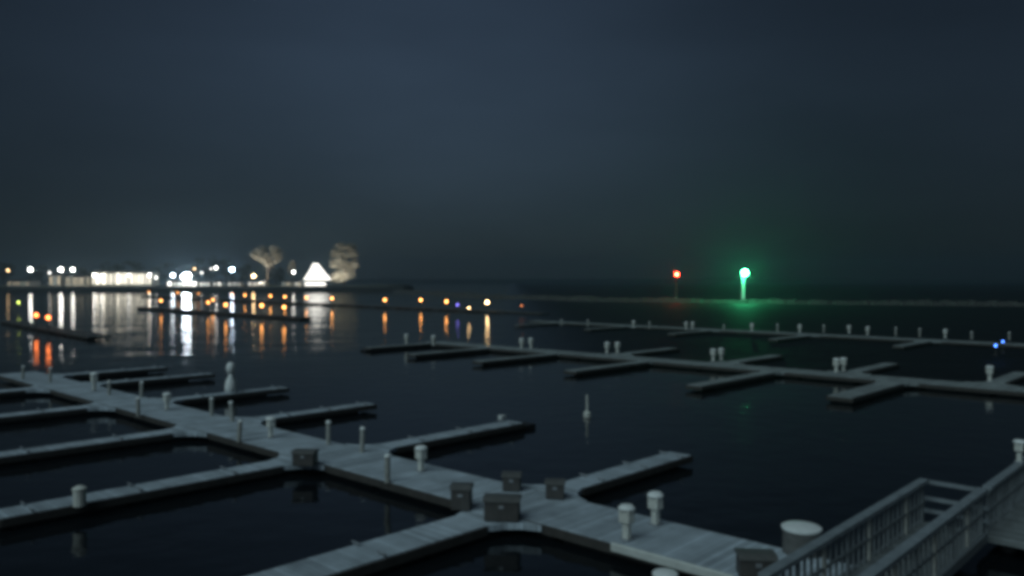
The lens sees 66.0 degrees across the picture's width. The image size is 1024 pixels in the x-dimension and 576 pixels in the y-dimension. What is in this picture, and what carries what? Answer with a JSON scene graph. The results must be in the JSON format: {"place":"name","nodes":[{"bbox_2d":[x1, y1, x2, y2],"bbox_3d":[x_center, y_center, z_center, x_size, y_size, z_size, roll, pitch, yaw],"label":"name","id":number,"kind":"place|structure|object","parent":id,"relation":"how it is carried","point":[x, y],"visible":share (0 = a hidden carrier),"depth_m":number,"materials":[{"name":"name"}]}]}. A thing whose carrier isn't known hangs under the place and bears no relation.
{"place":"outdoors","nodes":[
{"label":"outdoors","id":0,"kind":"place"},
{"bbox_2d":[0,284,410,286],"bbox_3d":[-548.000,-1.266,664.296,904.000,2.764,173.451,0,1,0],"label":"shore ground","id":1,"kind":"structure","parent":0,"point":[390,285],"depth_m":594.97,"materials":[{"name":"grey"}]},
{"bbox_2d":[0,262,15,284],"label":"dark tree","id":2,"kind":"object","parent":1,"relation":"on","point":[9,267],"visible":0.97,"depth_m":651.93,"materials":[{"name":"black plant"}]},
{"bbox_2d":[7,280,40,285],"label":"house","id":3,"kind":"structure","parent":1,"relation":"on","point":[22,283],"depth_m":602.01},
{"bbox_2d":[26,265,49,284],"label":"dark tree","id":4,"kind":"object","parent":1,"relation":"on","point":[38,273],"visible":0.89,"depth_m":657.95,"materials":[{"name":"black plant"}]},
{"bbox_2d":[50,273,69,285],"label":"grey house","id":5,"kind":"structure","parent":1,"relation":"on","point":[57,279],"depth_m":612.00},
{"bbox_2d":[65,275,91,285],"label":"cream house","id":6,"kind":"structure","parent":1,"relation":"on","point":[79,280],"depth_m":605.98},
{"bbox_2d":[78,267,91,274],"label":"dark tree","id":7,"kind":"object","parent":1,"relation":"on","point":[83,272],"visible":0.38,"depth_m":667.95,"materials":[{"name":"black plant"}]},
{"bbox_2d":[99,262,125,269],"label":"dark tree","id":8,"kind":"object","parent":1,"relation":"on","point":[118,267],"visible":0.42,"depth_m":649.70,"materials":[{"name":"black plant"}]},
{"bbox_2d":[92,270,159,285],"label":"boathouse","id":9,"kind":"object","parent":1,"relation":"on","point":[122,278],"visible":0.94,"depth_m":609.94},
{"bbox_2d":[96,273,98,283],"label":"window","id":10,"kind":"structure","parent":9,"relation":"in","point":[97,274],"depth_m":609.90,"materials":[{"name":"glass"}]},
{"bbox_2d":[106,273,108,283],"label":"window","id":11,"kind":"structure","parent":9,"relation":"in","point":[107,274],"depth_m":609.90,"materials":[{"name":"glass"}]},
{"bbox_2d":[122,260,144,269],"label":"dark tree","id":12,"kind":"object","parent":1,"relation":"on","point":[136,265],"visible":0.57,"depth_m":660.22,"materials":[{"name":"black plant"}]},
{"bbox_2d":[148,261,172,284],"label":"dark tree","id":13,"kind":"object","parent":1,"relation":"on","point":[161,276],"visible":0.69,"depth_m":668.28,"materials":[{"name":"black plant"}]},
{"bbox_2d":[167,281,199,285],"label":"quay shed","id":14,"kind":"structure","parent":1,"relation":"on","point":[179,283],"depth_m":598.98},
{"bbox_2d":[182,273,190,285],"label":"floodlight mast","id":15,"kind":"object","parent":1,"relation":"on","point":[185,276],"visible":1,"depth_m":594.16,"materials":[{"name":"metal"}]},
{"bbox_2d":[199,281,212,285],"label":"quay shed","id":16,"kind":"structure","parent":1,"relation":"on","point":[206,283],"depth_m":599.71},
{"bbox_2d":[192,256,220,280],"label":"dark tree","id":17,"kind":"object","parent":1,"relation":"on","point":[206,274],"visible":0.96,"depth_m":651.62,"materials":[{"name":"black plant"}]},
{"bbox_2d":[213,281,224,285],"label":"quay shed","id":18,"kind":"structure","parent":1,"relation":"on","point":[218,283],"depth_m":600.41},
{"bbox_2d":[219,258,235,284],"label":"dark tree","id":19,"kind":"object","parent":1,"relation":"on","point":[228,264],"visible":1,"depth_m":659.89,"materials":[{"name":"black plant"}]},
{"bbox_2d":[227,281,243,285],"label":"quay shed","id":20,"kind":"structure","parent":1,"relation":"on","point":[235,283],"depth_m":601.11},
{"bbox_2d":[236,264,251,281],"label":"dark tree","id":21,"kind":"object","parent":1,"relation":"on","point":[244,272],"visible":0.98,"depth_m":669.17,"materials":[{"name":"black plant"}]},
{"bbox_2d":[248,281,268,285],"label":"quay shed","id":22,"kind":"structure","parent":1,"relation":"on","point":[260,283],"depth_m":601.80,"materials":[{"name":"white"}]},
{"bbox_2d":[250,245,283,280],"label":"broad tree","id":23,"kind":"object","parent":1,"relation":"on","point":[263,254],"visible":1,"depth_m":606.36,"materials":[{"name":"beige plant"}]},
{"bbox_2d":[265,266,285,283],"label":"dark tree","id":24,"kind":"object","parent":1,"relation":"on","point":[279,271],"visible":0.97,"depth_m":651.08,"materials":[{"name":"black plant"}]},
{"bbox_2d":[282,281,300,285],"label":"quay shed","id":25,"kind":"structure","parent":1,"relation":"on","point":[290,283],"depth_m":602.51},
{"bbox_2d":[288,261,295,280],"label":"tree","id":26,"kind":"object","parent":1,"relation":"on","point":[293,263],"visible":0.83,"depth_m":625.80,"materials":[{"name":"grey plant"}]},
{"bbox_2d":[303,263,331,285],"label":"marquee","id":27,"kind":"object","parent":1,"relation":"on","point":[316,271],"visible":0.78,"depth_m":600.51},
{"bbox_2d":[329,242,358,285],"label":"tall tree","id":28,"kind":"object","parent":1,"relation":"on","point":[350,248],"visible":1,"depth_m":609.46,"materials":[{"name":"beige plant"}]},
{"bbox_2d":[0,286,413,291],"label":"embankment","id":29,"kind":"structure","parent":0,"point":[175,289],"depth_m":433.24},
{"bbox_2d":[0,283,1023,575],"bbox_3d":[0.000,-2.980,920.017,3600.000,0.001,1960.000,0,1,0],"label":"water","id":30,"kind":"structure","parent":0,"point":[770,455],"depth_m":37.83,"materials":[{"name":"black liquid"}]},
{"bbox_2d":[0,385,49,398],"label":"finger pier","id":31,"kind":"structure","parent":30,"relation":"on","point":[26,391],"depth_m":43.12,"materials":[{"name":"wood"}]},
{"bbox_2d":[0,321,110,338],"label":"floating walkway","id":32,"kind":"structure","parent":30,"relation":"on","point":[69,332],"depth_m":95.52,"materials":[{"name":"grey wood"}]},
{"bbox_2d":[46,314,50,331],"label":"dock lamp","id":33,"kind":"object","parent":32,"relation":"on","point":[48,317],"visible":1,"depth_m":91.35,"materials":[{"name":"metal"}]},
{"bbox_2d":[0,402,114,424],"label":"finger pier","id":34,"kind":"structure","parent":30,"relation":"on","point":[38,414],"depth_m":36.14,"materials":[{"name":"wood"}]},
{"bbox_2d":[0,424,206,466],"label":"finger pier","id":35,"kind":"structure","parent":30,"relation":"on","point":[22,455],"depth_m":29.06,"materials":[{"name":"wood"}]},
{"bbox_2d":[52,365,167,379],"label":"finger pier","id":36,"kind":"structure","parent":30,"relation":"on","point":[107,373],"depth_m":51.88,"materials":[{"name":"wood"}]},
{"bbox_2d":[84,372,214,388],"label":"finger pier","id":37,"kind":"structure","parent":30,"relation":"on","point":[165,379],"depth_m":47.96,"materials":[{"name":"wood"}]},
{"bbox_2d":[0,452,323,528],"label":"finger pier","id":38,"kind":"structure","parent":30,"relation":"on","point":[23,514],"depth_m":22.60,"materials":[{"name":"wood"}]},
{"bbox_2d":[72,485,86,506],"bbox_3d":[-11.491,5.516,20.941,0.360,0.540,0.360,0,1,0],"label":"stub post","id":39,"kind":"object","parent":38,"relation":"on","point":[79,495],"visible":1,"depth_m":20.82,"materials":[{"name":"white plastic"}]},
{"bbox_2d":[291,448,319,466],"bbox_3d":[-6.698,5.480,25.531,0.760,0.490,0.560,0,1,6],"label":"dock box","id":40,"kind":"object","parent":38,"relation":"on","point":[304,457],"visible":1,"depth_m":25.30,"materials":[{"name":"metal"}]},
{"bbox_2d":[151,385,289,405],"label":"finger pier","id":41,"kind":"structure","parent":30,"relation":"on","point":[217,397],"depth_m":41.42,"materials":[{"name":"wood"}]},
{"bbox_2d":[225,362,236,392],"bbox_3d":[-14.979,4.749,41.965,0.620,1.630,0.620,0,1,0],"label":"headed post","id":42,"kind":"object","parent":41,"relation":"on","point":[230,385],"visible":1,"depth_m":41.78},
{"bbox_2d":[137,307,311,319],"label":"floating walkway","id":43,"kind":"structure","parent":30,"relation":"on","point":[240,314],"depth_m":142.63,"materials":[{"name":"grey wood"}]},
{"bbox_2d":[234,401,376,425],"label":"finger pier","id":44,"kind":"structure","parent":30,"relation":"on","point":[321,412],"depth_m":35.81,"materials":[{"name":"wood"}]},
{"bbox_2d":[140,296,549,314],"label":"floating walkway","id":45,"kind":"structure","parent":30,"relation":"on","point":[466,310],"depth_m":181.02,"materials":[{"name":"grey wood"}]},
{"bbox_2d":[248,505,540,575],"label":"finger pier","id":46,"kind":"structure","parent":30,"relation":"on","point":[377,556],"depth_m":17.80,"materials":[{"name":"wood"}]},
{"bbox_2d":[449,482,473,510],"bbox_3d":[-1.317,5.448,20.649,0.560,0.647,0.560,0,1,6],"label":"dock box","id":47,"kind":"object","parent":46,"relation":"on","point":[461,496],"visible":1,"depth_m":20.41,"materials":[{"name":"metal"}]},
{"bbox_2d":[483,493,521,521],"bbox_3d":[-0.240,5.488,19.757,0.920,0.588,0.610,0,1,6],"label":"dock box","id":48,"kind":"object","parent":46,"relation":"on","point":[501,507],"visible":1,"depth_m":19.49,"materials":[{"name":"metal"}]},
{"bbox_2d":[360,342,437,351],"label":"finger pier","id":49,"kind":"structure","parent":30,"relation":"on","point":[394,347],"depth_m":71.97,"materials":[{"name":"grey wood"}]},
{"bbox_2d":[404,334,408,343],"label":"power pedestal","id":50,"kind":"object","parent":49,"relation":"on","point":[406,337],"visible":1,"depth_m":73.86,"materials":[{"name":"metal"}]},
{"bbox_2d":[431,335,435,345],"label":"power pedestal","id":51,"kind":"object","parent":49,"relation":"on","point":[433,338],"visible":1,"depth_m":72.01,"materials":[{"name":"metal"}]},
{"bbox_2d":[0,371,851,575],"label":"floating walkway","id":52,"kind":"structure","parent":30,"relation":"on","point":[589,525],"depth_m":23.16,"materials":[{"name":"grey wood"}]},
{"bbox_2d":[21,365,24,378],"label":"mooring post","id":53,"kind":"object","parent":52,"relation":"on","point":[23,372],"visible":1,"depth_m":47.66,"materials":[{"name":"metal"}]},
{"bbox_2d":[49,367,51,381],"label":"mooring post","id":54,"kind":"object","parent":52,"relation":"on","point":[50,374],"visible":1,"depth_m":46.18,"materials":[{"name":"metal"}]},
{"bbox_2d":[90,372,98,391],"bbox_3d":[-22.570,5.049,42.570,0.440,1.034,0.440,0,1,-45],"label":"power pedestal","id":55,"kind":"object","parent":52,"relation":"on","point":[94,377],"visible":1,"depth_m":42.46,"materials":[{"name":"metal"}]},
{"bbox_2d":[107,380,110,394],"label":"mooring post","id":56,"kind":"object","parent":52,"relation":"on","point":[109,387],"visible":1,"depth_m":41.00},
{"bbox_2d":[136,397,139,416],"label":"mooring post","id":57,"kind":"object","parent":52,"relation":"on","point":[137,406],"visible":1,"depth_m":34.75,"materials":[{"name":"wood"}]},
{"bbox_2d":[140,381,143,397],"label":"mooring post","id":58,"kind":"object","parent":52,"relation":"on","point":[141,389],"visible":0.98,"depth_m":40.19,"materials":[{"name":"wood"}]},
{"bbox_2d":[162,392,171,410],"bbox_3d":[-15.901,5.216,36.316,0.400,0.827,0.400,0,0,45],"label":"power pedestal","id":59,"kind":"object","parent":52,"relation":"on","point":[166,397],"visible":1,"depth_m":36.22,"materials":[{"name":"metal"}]},
{"bbox_2d":[209,397,213,415],"bbox_3d":[-13.271,5.241,34.821,0.200,0.846,0.200,0,0,-11],"label":"mooring post","id":60,"kind":"object","parent":52,"relation":"on","point":[211,406],"visible":1,"depth_m":34.76,"materials":[{"name":"wood"}]},
{"bbox_2d":[228,401,234,421],"bbox_3d":[-11.901,5.235,33.446,0.200,0.893,0.200,-5,0,27],"label":"mooring post","id":61,"kind":"object","parent":52,"relation":"on","point":[231,409],"visible":1,"depth_m":33.38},
{"bbox_2d":[237,420,242,441],"bbox_3d":[-10.134,5.309,29.321,0.200,0.823,0.200,4,-1,-21],"label":"mooring post","id":62,"kind":"object","parent":52,"relation":"on","point":[239,432],"visible":1,"depth_m":29.25,"materials":[{"name":"wood"}]},
{"bbox_2d":[265,416,275,438],"bbox_3d":[-9.153,5.281,29.902,0.400,0.827,0.400,-1,1,-40],"label":"power pedestal","id":63,"kind":"object","parent":52,"relation":"on","point":[270,423],"visible":1,"depth_m":29.81,"materials":[{"name":"metal"}]},
{"bbox_2d":[326,420,330,444],"bbox_3d":[-6.694,5.274,28.743,0.200,0.906,0.200,0,1,-29],"label":"mooring post","id":64,"kind":"object","parent":52,"relation":"on","point":[328,432],"visible":1,"depth_m":28.68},
{"bbox_2d":[359,426,365,452],"bbox_3d":[-5.208,5.280,27.422,0.200,0.924,0.200,2,0,-22],"label":"mooring post","id":65,"kind":"object","parent":52,"relation":"on","point":[362,437],"visible":1,"depth_m":27.35,"materials":[{"name":"metal"}]},
{"bbox_2d":[384,454,390,482],"bbox_3d":[-3.700,5.351,23.415,0.200,0.860,0.200,0,1,0],"label":"mooring post","id":66,"kind":"object","parent":52,"relation":"on","point":[387,467],"visible":1,"depth_m":23.34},
{"bbox_2d":[415,445,426,472],"bbox_3d":[-2.850,5.334,24.680,0.400,0.827,0.400,1,1,44],"label":"power pedestal","id":67,"kind":"object","parent":52,"relation":"on","point":[420,453],"visible":1,"depth_m":24.59,"materials":[{"name":"metal"}]},
{"bbox_2d":[501,471,522,491],"bbox_3d":[0.000,5.511,22.529,0.560,0.490,0.560,0,1,6],"label":"dock box","id":68,"kind":"object","parent":52,"relation":"on","point":[511,480],"visible":1,"depth_m":22.29,"materials":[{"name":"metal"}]},
{"bbox_2d":[544,478,565,498],"bbox_3d":[1.187,5.519,21.706,0.560,0.490,0.510,0,1,6],"label":"dock box","id":69,"kind":"object","parent":52,"relation":"on","point":[554,488],"visible":1,"depth_m":21.49,"materials":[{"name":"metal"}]},
{"bbox_2d":[618,503,634,541],"bbox_3d":[2.649,5.400,18.197,0.400,0.827,0.400,1,-1,-44],"label":"power pedestal","id":70,"kind":"object","parent":52,"relation":"on","point":[626,515],"visible":1,"depth_m":18.10,"materials":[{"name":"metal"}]},
{"bbox_2d":[647,491,663,526],"bbox_3d":[3.513,5.389,19.300,0.400,0.827,0.400,-2,2,-40],"label":"power pedestal","id":71,"kind":"object","parent":52,"relation":"on","point":[655,502],"visible":1,"depth_m":19.21,"materials":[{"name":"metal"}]},
{"bbox_2d":[611,542,733,575],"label":"fender","id":72,"kind":"object","parent":52,"relation":"attached to","point":[683,566],"visible":1,"depth_m":16.88,"materials":[{"name":"grey wood"}]},
{"bbox_2d":[734,548,778,575],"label":"dock box","id":73,"kind":"object","parent":52,"relation":"on","point":[752,561],"visible":0.95,"depth_m":15.70,"materials":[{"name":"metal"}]},
{"bbox_2d":[758,478,989,575],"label":"gangway","id":74,"kind":"object","parent":52,"relation":"on","point":[920,546],"visible":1,"depth_m":16.19,"materials":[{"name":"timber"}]},
{"bbox_2d":[346,420,535,455],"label":"finger pier","id":75,"kind":"structure","parent":30,"relation":"on","point":[431,441],"depth_m":30.39,"materials":[{"name":"wood"}]},
{"bbox_2d":[498,415,505,419],"bbox_3d":[-0.446,5.553,33.830,0.240,0.168,0.280,1,1,44],"label":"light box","id":76,"kind":"object","parent":75,"relation":"on","point":[501,417],"visible":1,"depth_m":33.77,"materials":[{"name":"plastic"}]},
{"bbox_2d":[407,347,495,357],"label":"finger pier","id":77,"kind":"structure","parent":30,"relation":"on","point":[450,352],"depth_m":66.14,"materials":[{"name":"grey wood"}]},
{"bbox_2d":[472,352,559,364],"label":"finger pier","id":78,"kind":"structure","parent":30,"relation":"on","point":[514,359],"depth_m":60.85,"materials":[{"name":"grey wood"}]},
{"bbox_2d":[514,322,564,326],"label":"finger pier","id":79,"kind":"structure","parent":30,"relation":"on","point":[538,324],"depth_m":107.43,"materials":[{"name":"wood"}]},
{"bbox_2d":[583,395,590,417],"bbox_3d":[3.488,5.979,36.616,0.340,2.020,0.340,0,1,0],"label":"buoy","id":80,"kind":"object","parent":30,"relation":"in","point":[587,413],"visible":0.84,"depth_m":36.56,"materials":[{"name":"white plastic"}]},
{"bbox_2d":[521,451,692,501],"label":"finger pier","id":81,"kind":"structure","parent":30,"relation":"on","point":[582,488],"depth_m":24.42,"materials":[{"name":"wood"}]},
{"bbox_2d":[564,360,653,375],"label":"finger pier","id":82,"kind":"structure","parent":30,"relation":"on","point":[610,367],"depth_m":54.63,"materials":[{"name":"grey wood"}]},
{"bbox_2d":[584,326,635,330],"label":"finger pier","id":83,"kind":"structure","parent":30,"relation":"on","point":[604,328],"depth_m":99.27,"materials":[{"name":"wood"}]},
{"bbox_2d":[610,348,679,356],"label":"finger pier","id":84,"kind":"structure","parent":30,"relation":"on","point":[653,352],"depth_m":66.42,"materials":[{"name":"grey wood"}]},
{"bbox_2d":[615,342,619,353],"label":"power pedestal","id":85,"kind":"object","parent":84,"relation":"on","point":[617,345],"visible":1,"depth_m":64.19,"materials":[{"name":"metal"}]},
{"bbox_2d":[652,568,677,575],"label":"dock pile","id":86,"kind":"object","parent":30,"relation":"in","point":[663,572],"visible":1,"depth_m":14.34,"materials":[{"name":"grey concrete"}]},
{"bbox_2d":[667,330,719,335],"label":"finger pier","id":87,"kind":"structure","parent":30,"relation":"on","point":[688,333],"depth_m":90.72,"materials":[{"name":"grey wood"}]},
{"bbox_2d":[391,289,1023,306],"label":"breakwater","id":88,"kind":"object","parent":30,"relation":"in","point":[928,302],"visible":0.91,"depth_m":218.66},
{"bbox_2d":[675,272,677,298],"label":"harbour beacon","id":89,"kind":"object","parent":88,"relation":"on","point":[676,274],"visible":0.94,"depth_m":230.81,"materials":[{"name":"concrete"}]},
{"bbox_2d":[740,269,747,299],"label":"harbour beacon","id":90,"kind":"object","parent":88,"relation":"on","point":[744,272],"visible":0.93,"depth_m":218.63,"materials":[{"name":"concrete"}]},
{"bbox_2d":[426,341,1023,397],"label":"floating walkway","id":91,"kind":"structure","parent":30,"relation":"on","point":[977,388],"depth_m":52.83,"materials":[{"name":"grey wood"}]},
{"bbox_2d":[519,338,523,348],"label":"power pedestal","id":92,"kind":"object","parent":91,"relation":"on","point":[521,341],"visible":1,"depth_m":68.65,"materials":[{"name":"metal"}]},
{"bbox_2d":[528,338,533,348],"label":"power pedestal","id":93,"kind":"object","parent":91,"relation":"on","point":[530,341],"visible":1,"depth_m":68.67,"materials":[{"name":"metal"}]},
{"bbox_2d":[605,342,609,353],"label":"power pedestal","id":94,"kind":"object","parent":91,"relation":"on","point":[607,345],"visible":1,"depth_m":64.18,"materials":[{"name":"metal"}]},
{"bbox_2d":[833,358,839,372],"bbox_3d":[21.003,5.005,51.007,0.460,0.951,0.460,0,0,-40],"label":"power pedestal","id":95,"kind":"object","parent":91,"relation":"on","point":[836,362],"visible":1,"depth_m":50.91,"materials":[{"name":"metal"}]},
{"bbox_2d":[686,370,785,390],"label":"finger pier","id":96,"kind":"structure","parent":30,"relation":"on","point":[736,380],"depth_m":47.62,"materials":[{"name":"grey wood"}]},
{"bbox_2d":[710,355,783,364],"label":"finger pier","id":97,"kind":"structure","parent":30,"relation":"on","point":[758,360],"depth_m":59.68,"materials":[{"name":"grey wood"}]},
{"bbox_2d":[710,349,715,361],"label":"power pedestal","id":98,"kind":"object","parent":97,"relation":"on","point":[713,352],"visible":1,"depth_m":57.90,"materials":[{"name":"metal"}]},
{"bbox_2d":[718,348,723,360],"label":"power pedestal","id":99,"kind":"object","parent":97,"relation":"on","point":[721,352],"visible":1,"depth_m":58.47,"materials":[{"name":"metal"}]},
{"bbox_2d":[527,320,1023,348],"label":"floating walkway","id":100,"kind":"structure","parent":30,"relation":"on","point":[893,339],"depth_m":86.76,"materials":[{"name":"grey wood"}]},
{"bbox_2d":[943,329,947,337],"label":"power pedestal","id":101,"kind":"object","parent":100,"relation":"on","point":[945,332],"visible":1,"depth_m":80.93,"materials":[{"name":"metal"}]},
{"bbox_2d":[768,334,819,341],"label":"finger pier","id":102,"kind":"structure","parent":30,"relation":"on","point":[798,336],"depth_m":82.32,"materials":[{"name":"grey wood"}]},
{"bbox_2d":[781,521,821,558],"bbox_3d":[6.368,7.189,17.355,0.856,3.990,0.856,0,1,0],"label":"dock pile","id":103,"kind":"object","parent":30,"relation":"in","point":[796,535],"visible":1,"depth_m":17.09,"materials":[{"name":"grey concrete"}]},
{"bbox_2d":[828,363,898,374],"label":"finger pier","id":104,"kind":"structure","parent":30,"relation":"on","point":[875,369],"depth_m":53.76,"materials":[{"name":"grey wood"}]},
{"bbox_2d":[840,357,846,371],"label":"power pedestal","id":105,"kind":"object","parent":104,"relation":"on","point":[843,361],"visible":0.99,"depth_m":51.34,"materials":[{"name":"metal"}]},
{"bbox_2d":[826,380,921,403],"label":"finger pier","id":106,"kind":"structure","parent":30,"relation":"on","point":[878,388],"depth_m":42.76,"materials":[{"name":"grey wood"}]},
{"bbox_2d":[892,340,940,348],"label":"finger pier","id":107,"kind":"structure","parent":30,"relation":"on","point":[915,343],"depth_m":74.41,"materials":[{"name":"grey wood"}]},
{"bbox_2d":[968,372,1023,385],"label":"finger pier","id":108,"kind":"structure","parent":30,"relation":"on","point":[1011,379],"depth_m":47.70,"materials":[{"name":"grey wood"}]},
{"bbox_2d":[985,365,993,381],"bbox_3d":[28.245,5.050,46.585,0.460,0.951,0.460,0,1,43],"label":"power pedestal","id":109,"kind":"object","parent":108,"relation":"on","point":[989,370],"visible":1,"depth_m":46.49,"materials":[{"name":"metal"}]},
{"bbox_2d":[982,456,1023,552],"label":"fixed pier","id":110,"kind":"structure","parent":30,"relation":"in","point":[1004,528],"depth_m":19.03,"materials":[{"name":"wood"}]},
{"bbox_2d":[1013,439,1023,462],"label":"power pedestal","id":111,"kind":"object","parent":110,"relation":"on","point":[1019,446],"visible":1,"depth_m":20.67,"materials":[{"name":"metal"}]},
{"bbox_2d":[0,277,1023,282],"bbox_3d":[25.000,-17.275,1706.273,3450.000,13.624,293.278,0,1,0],"label":"distant shore","id":112,"kind":"structure","parent":0,"point":[769,280],"depth_m":1637.66,"materials":[{"name":"black"}]},
{"bbox_2d":[0,0,1023,278],"label":"sky","id":113,"kind":"structure","parent":0,"point":[439,139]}
]}

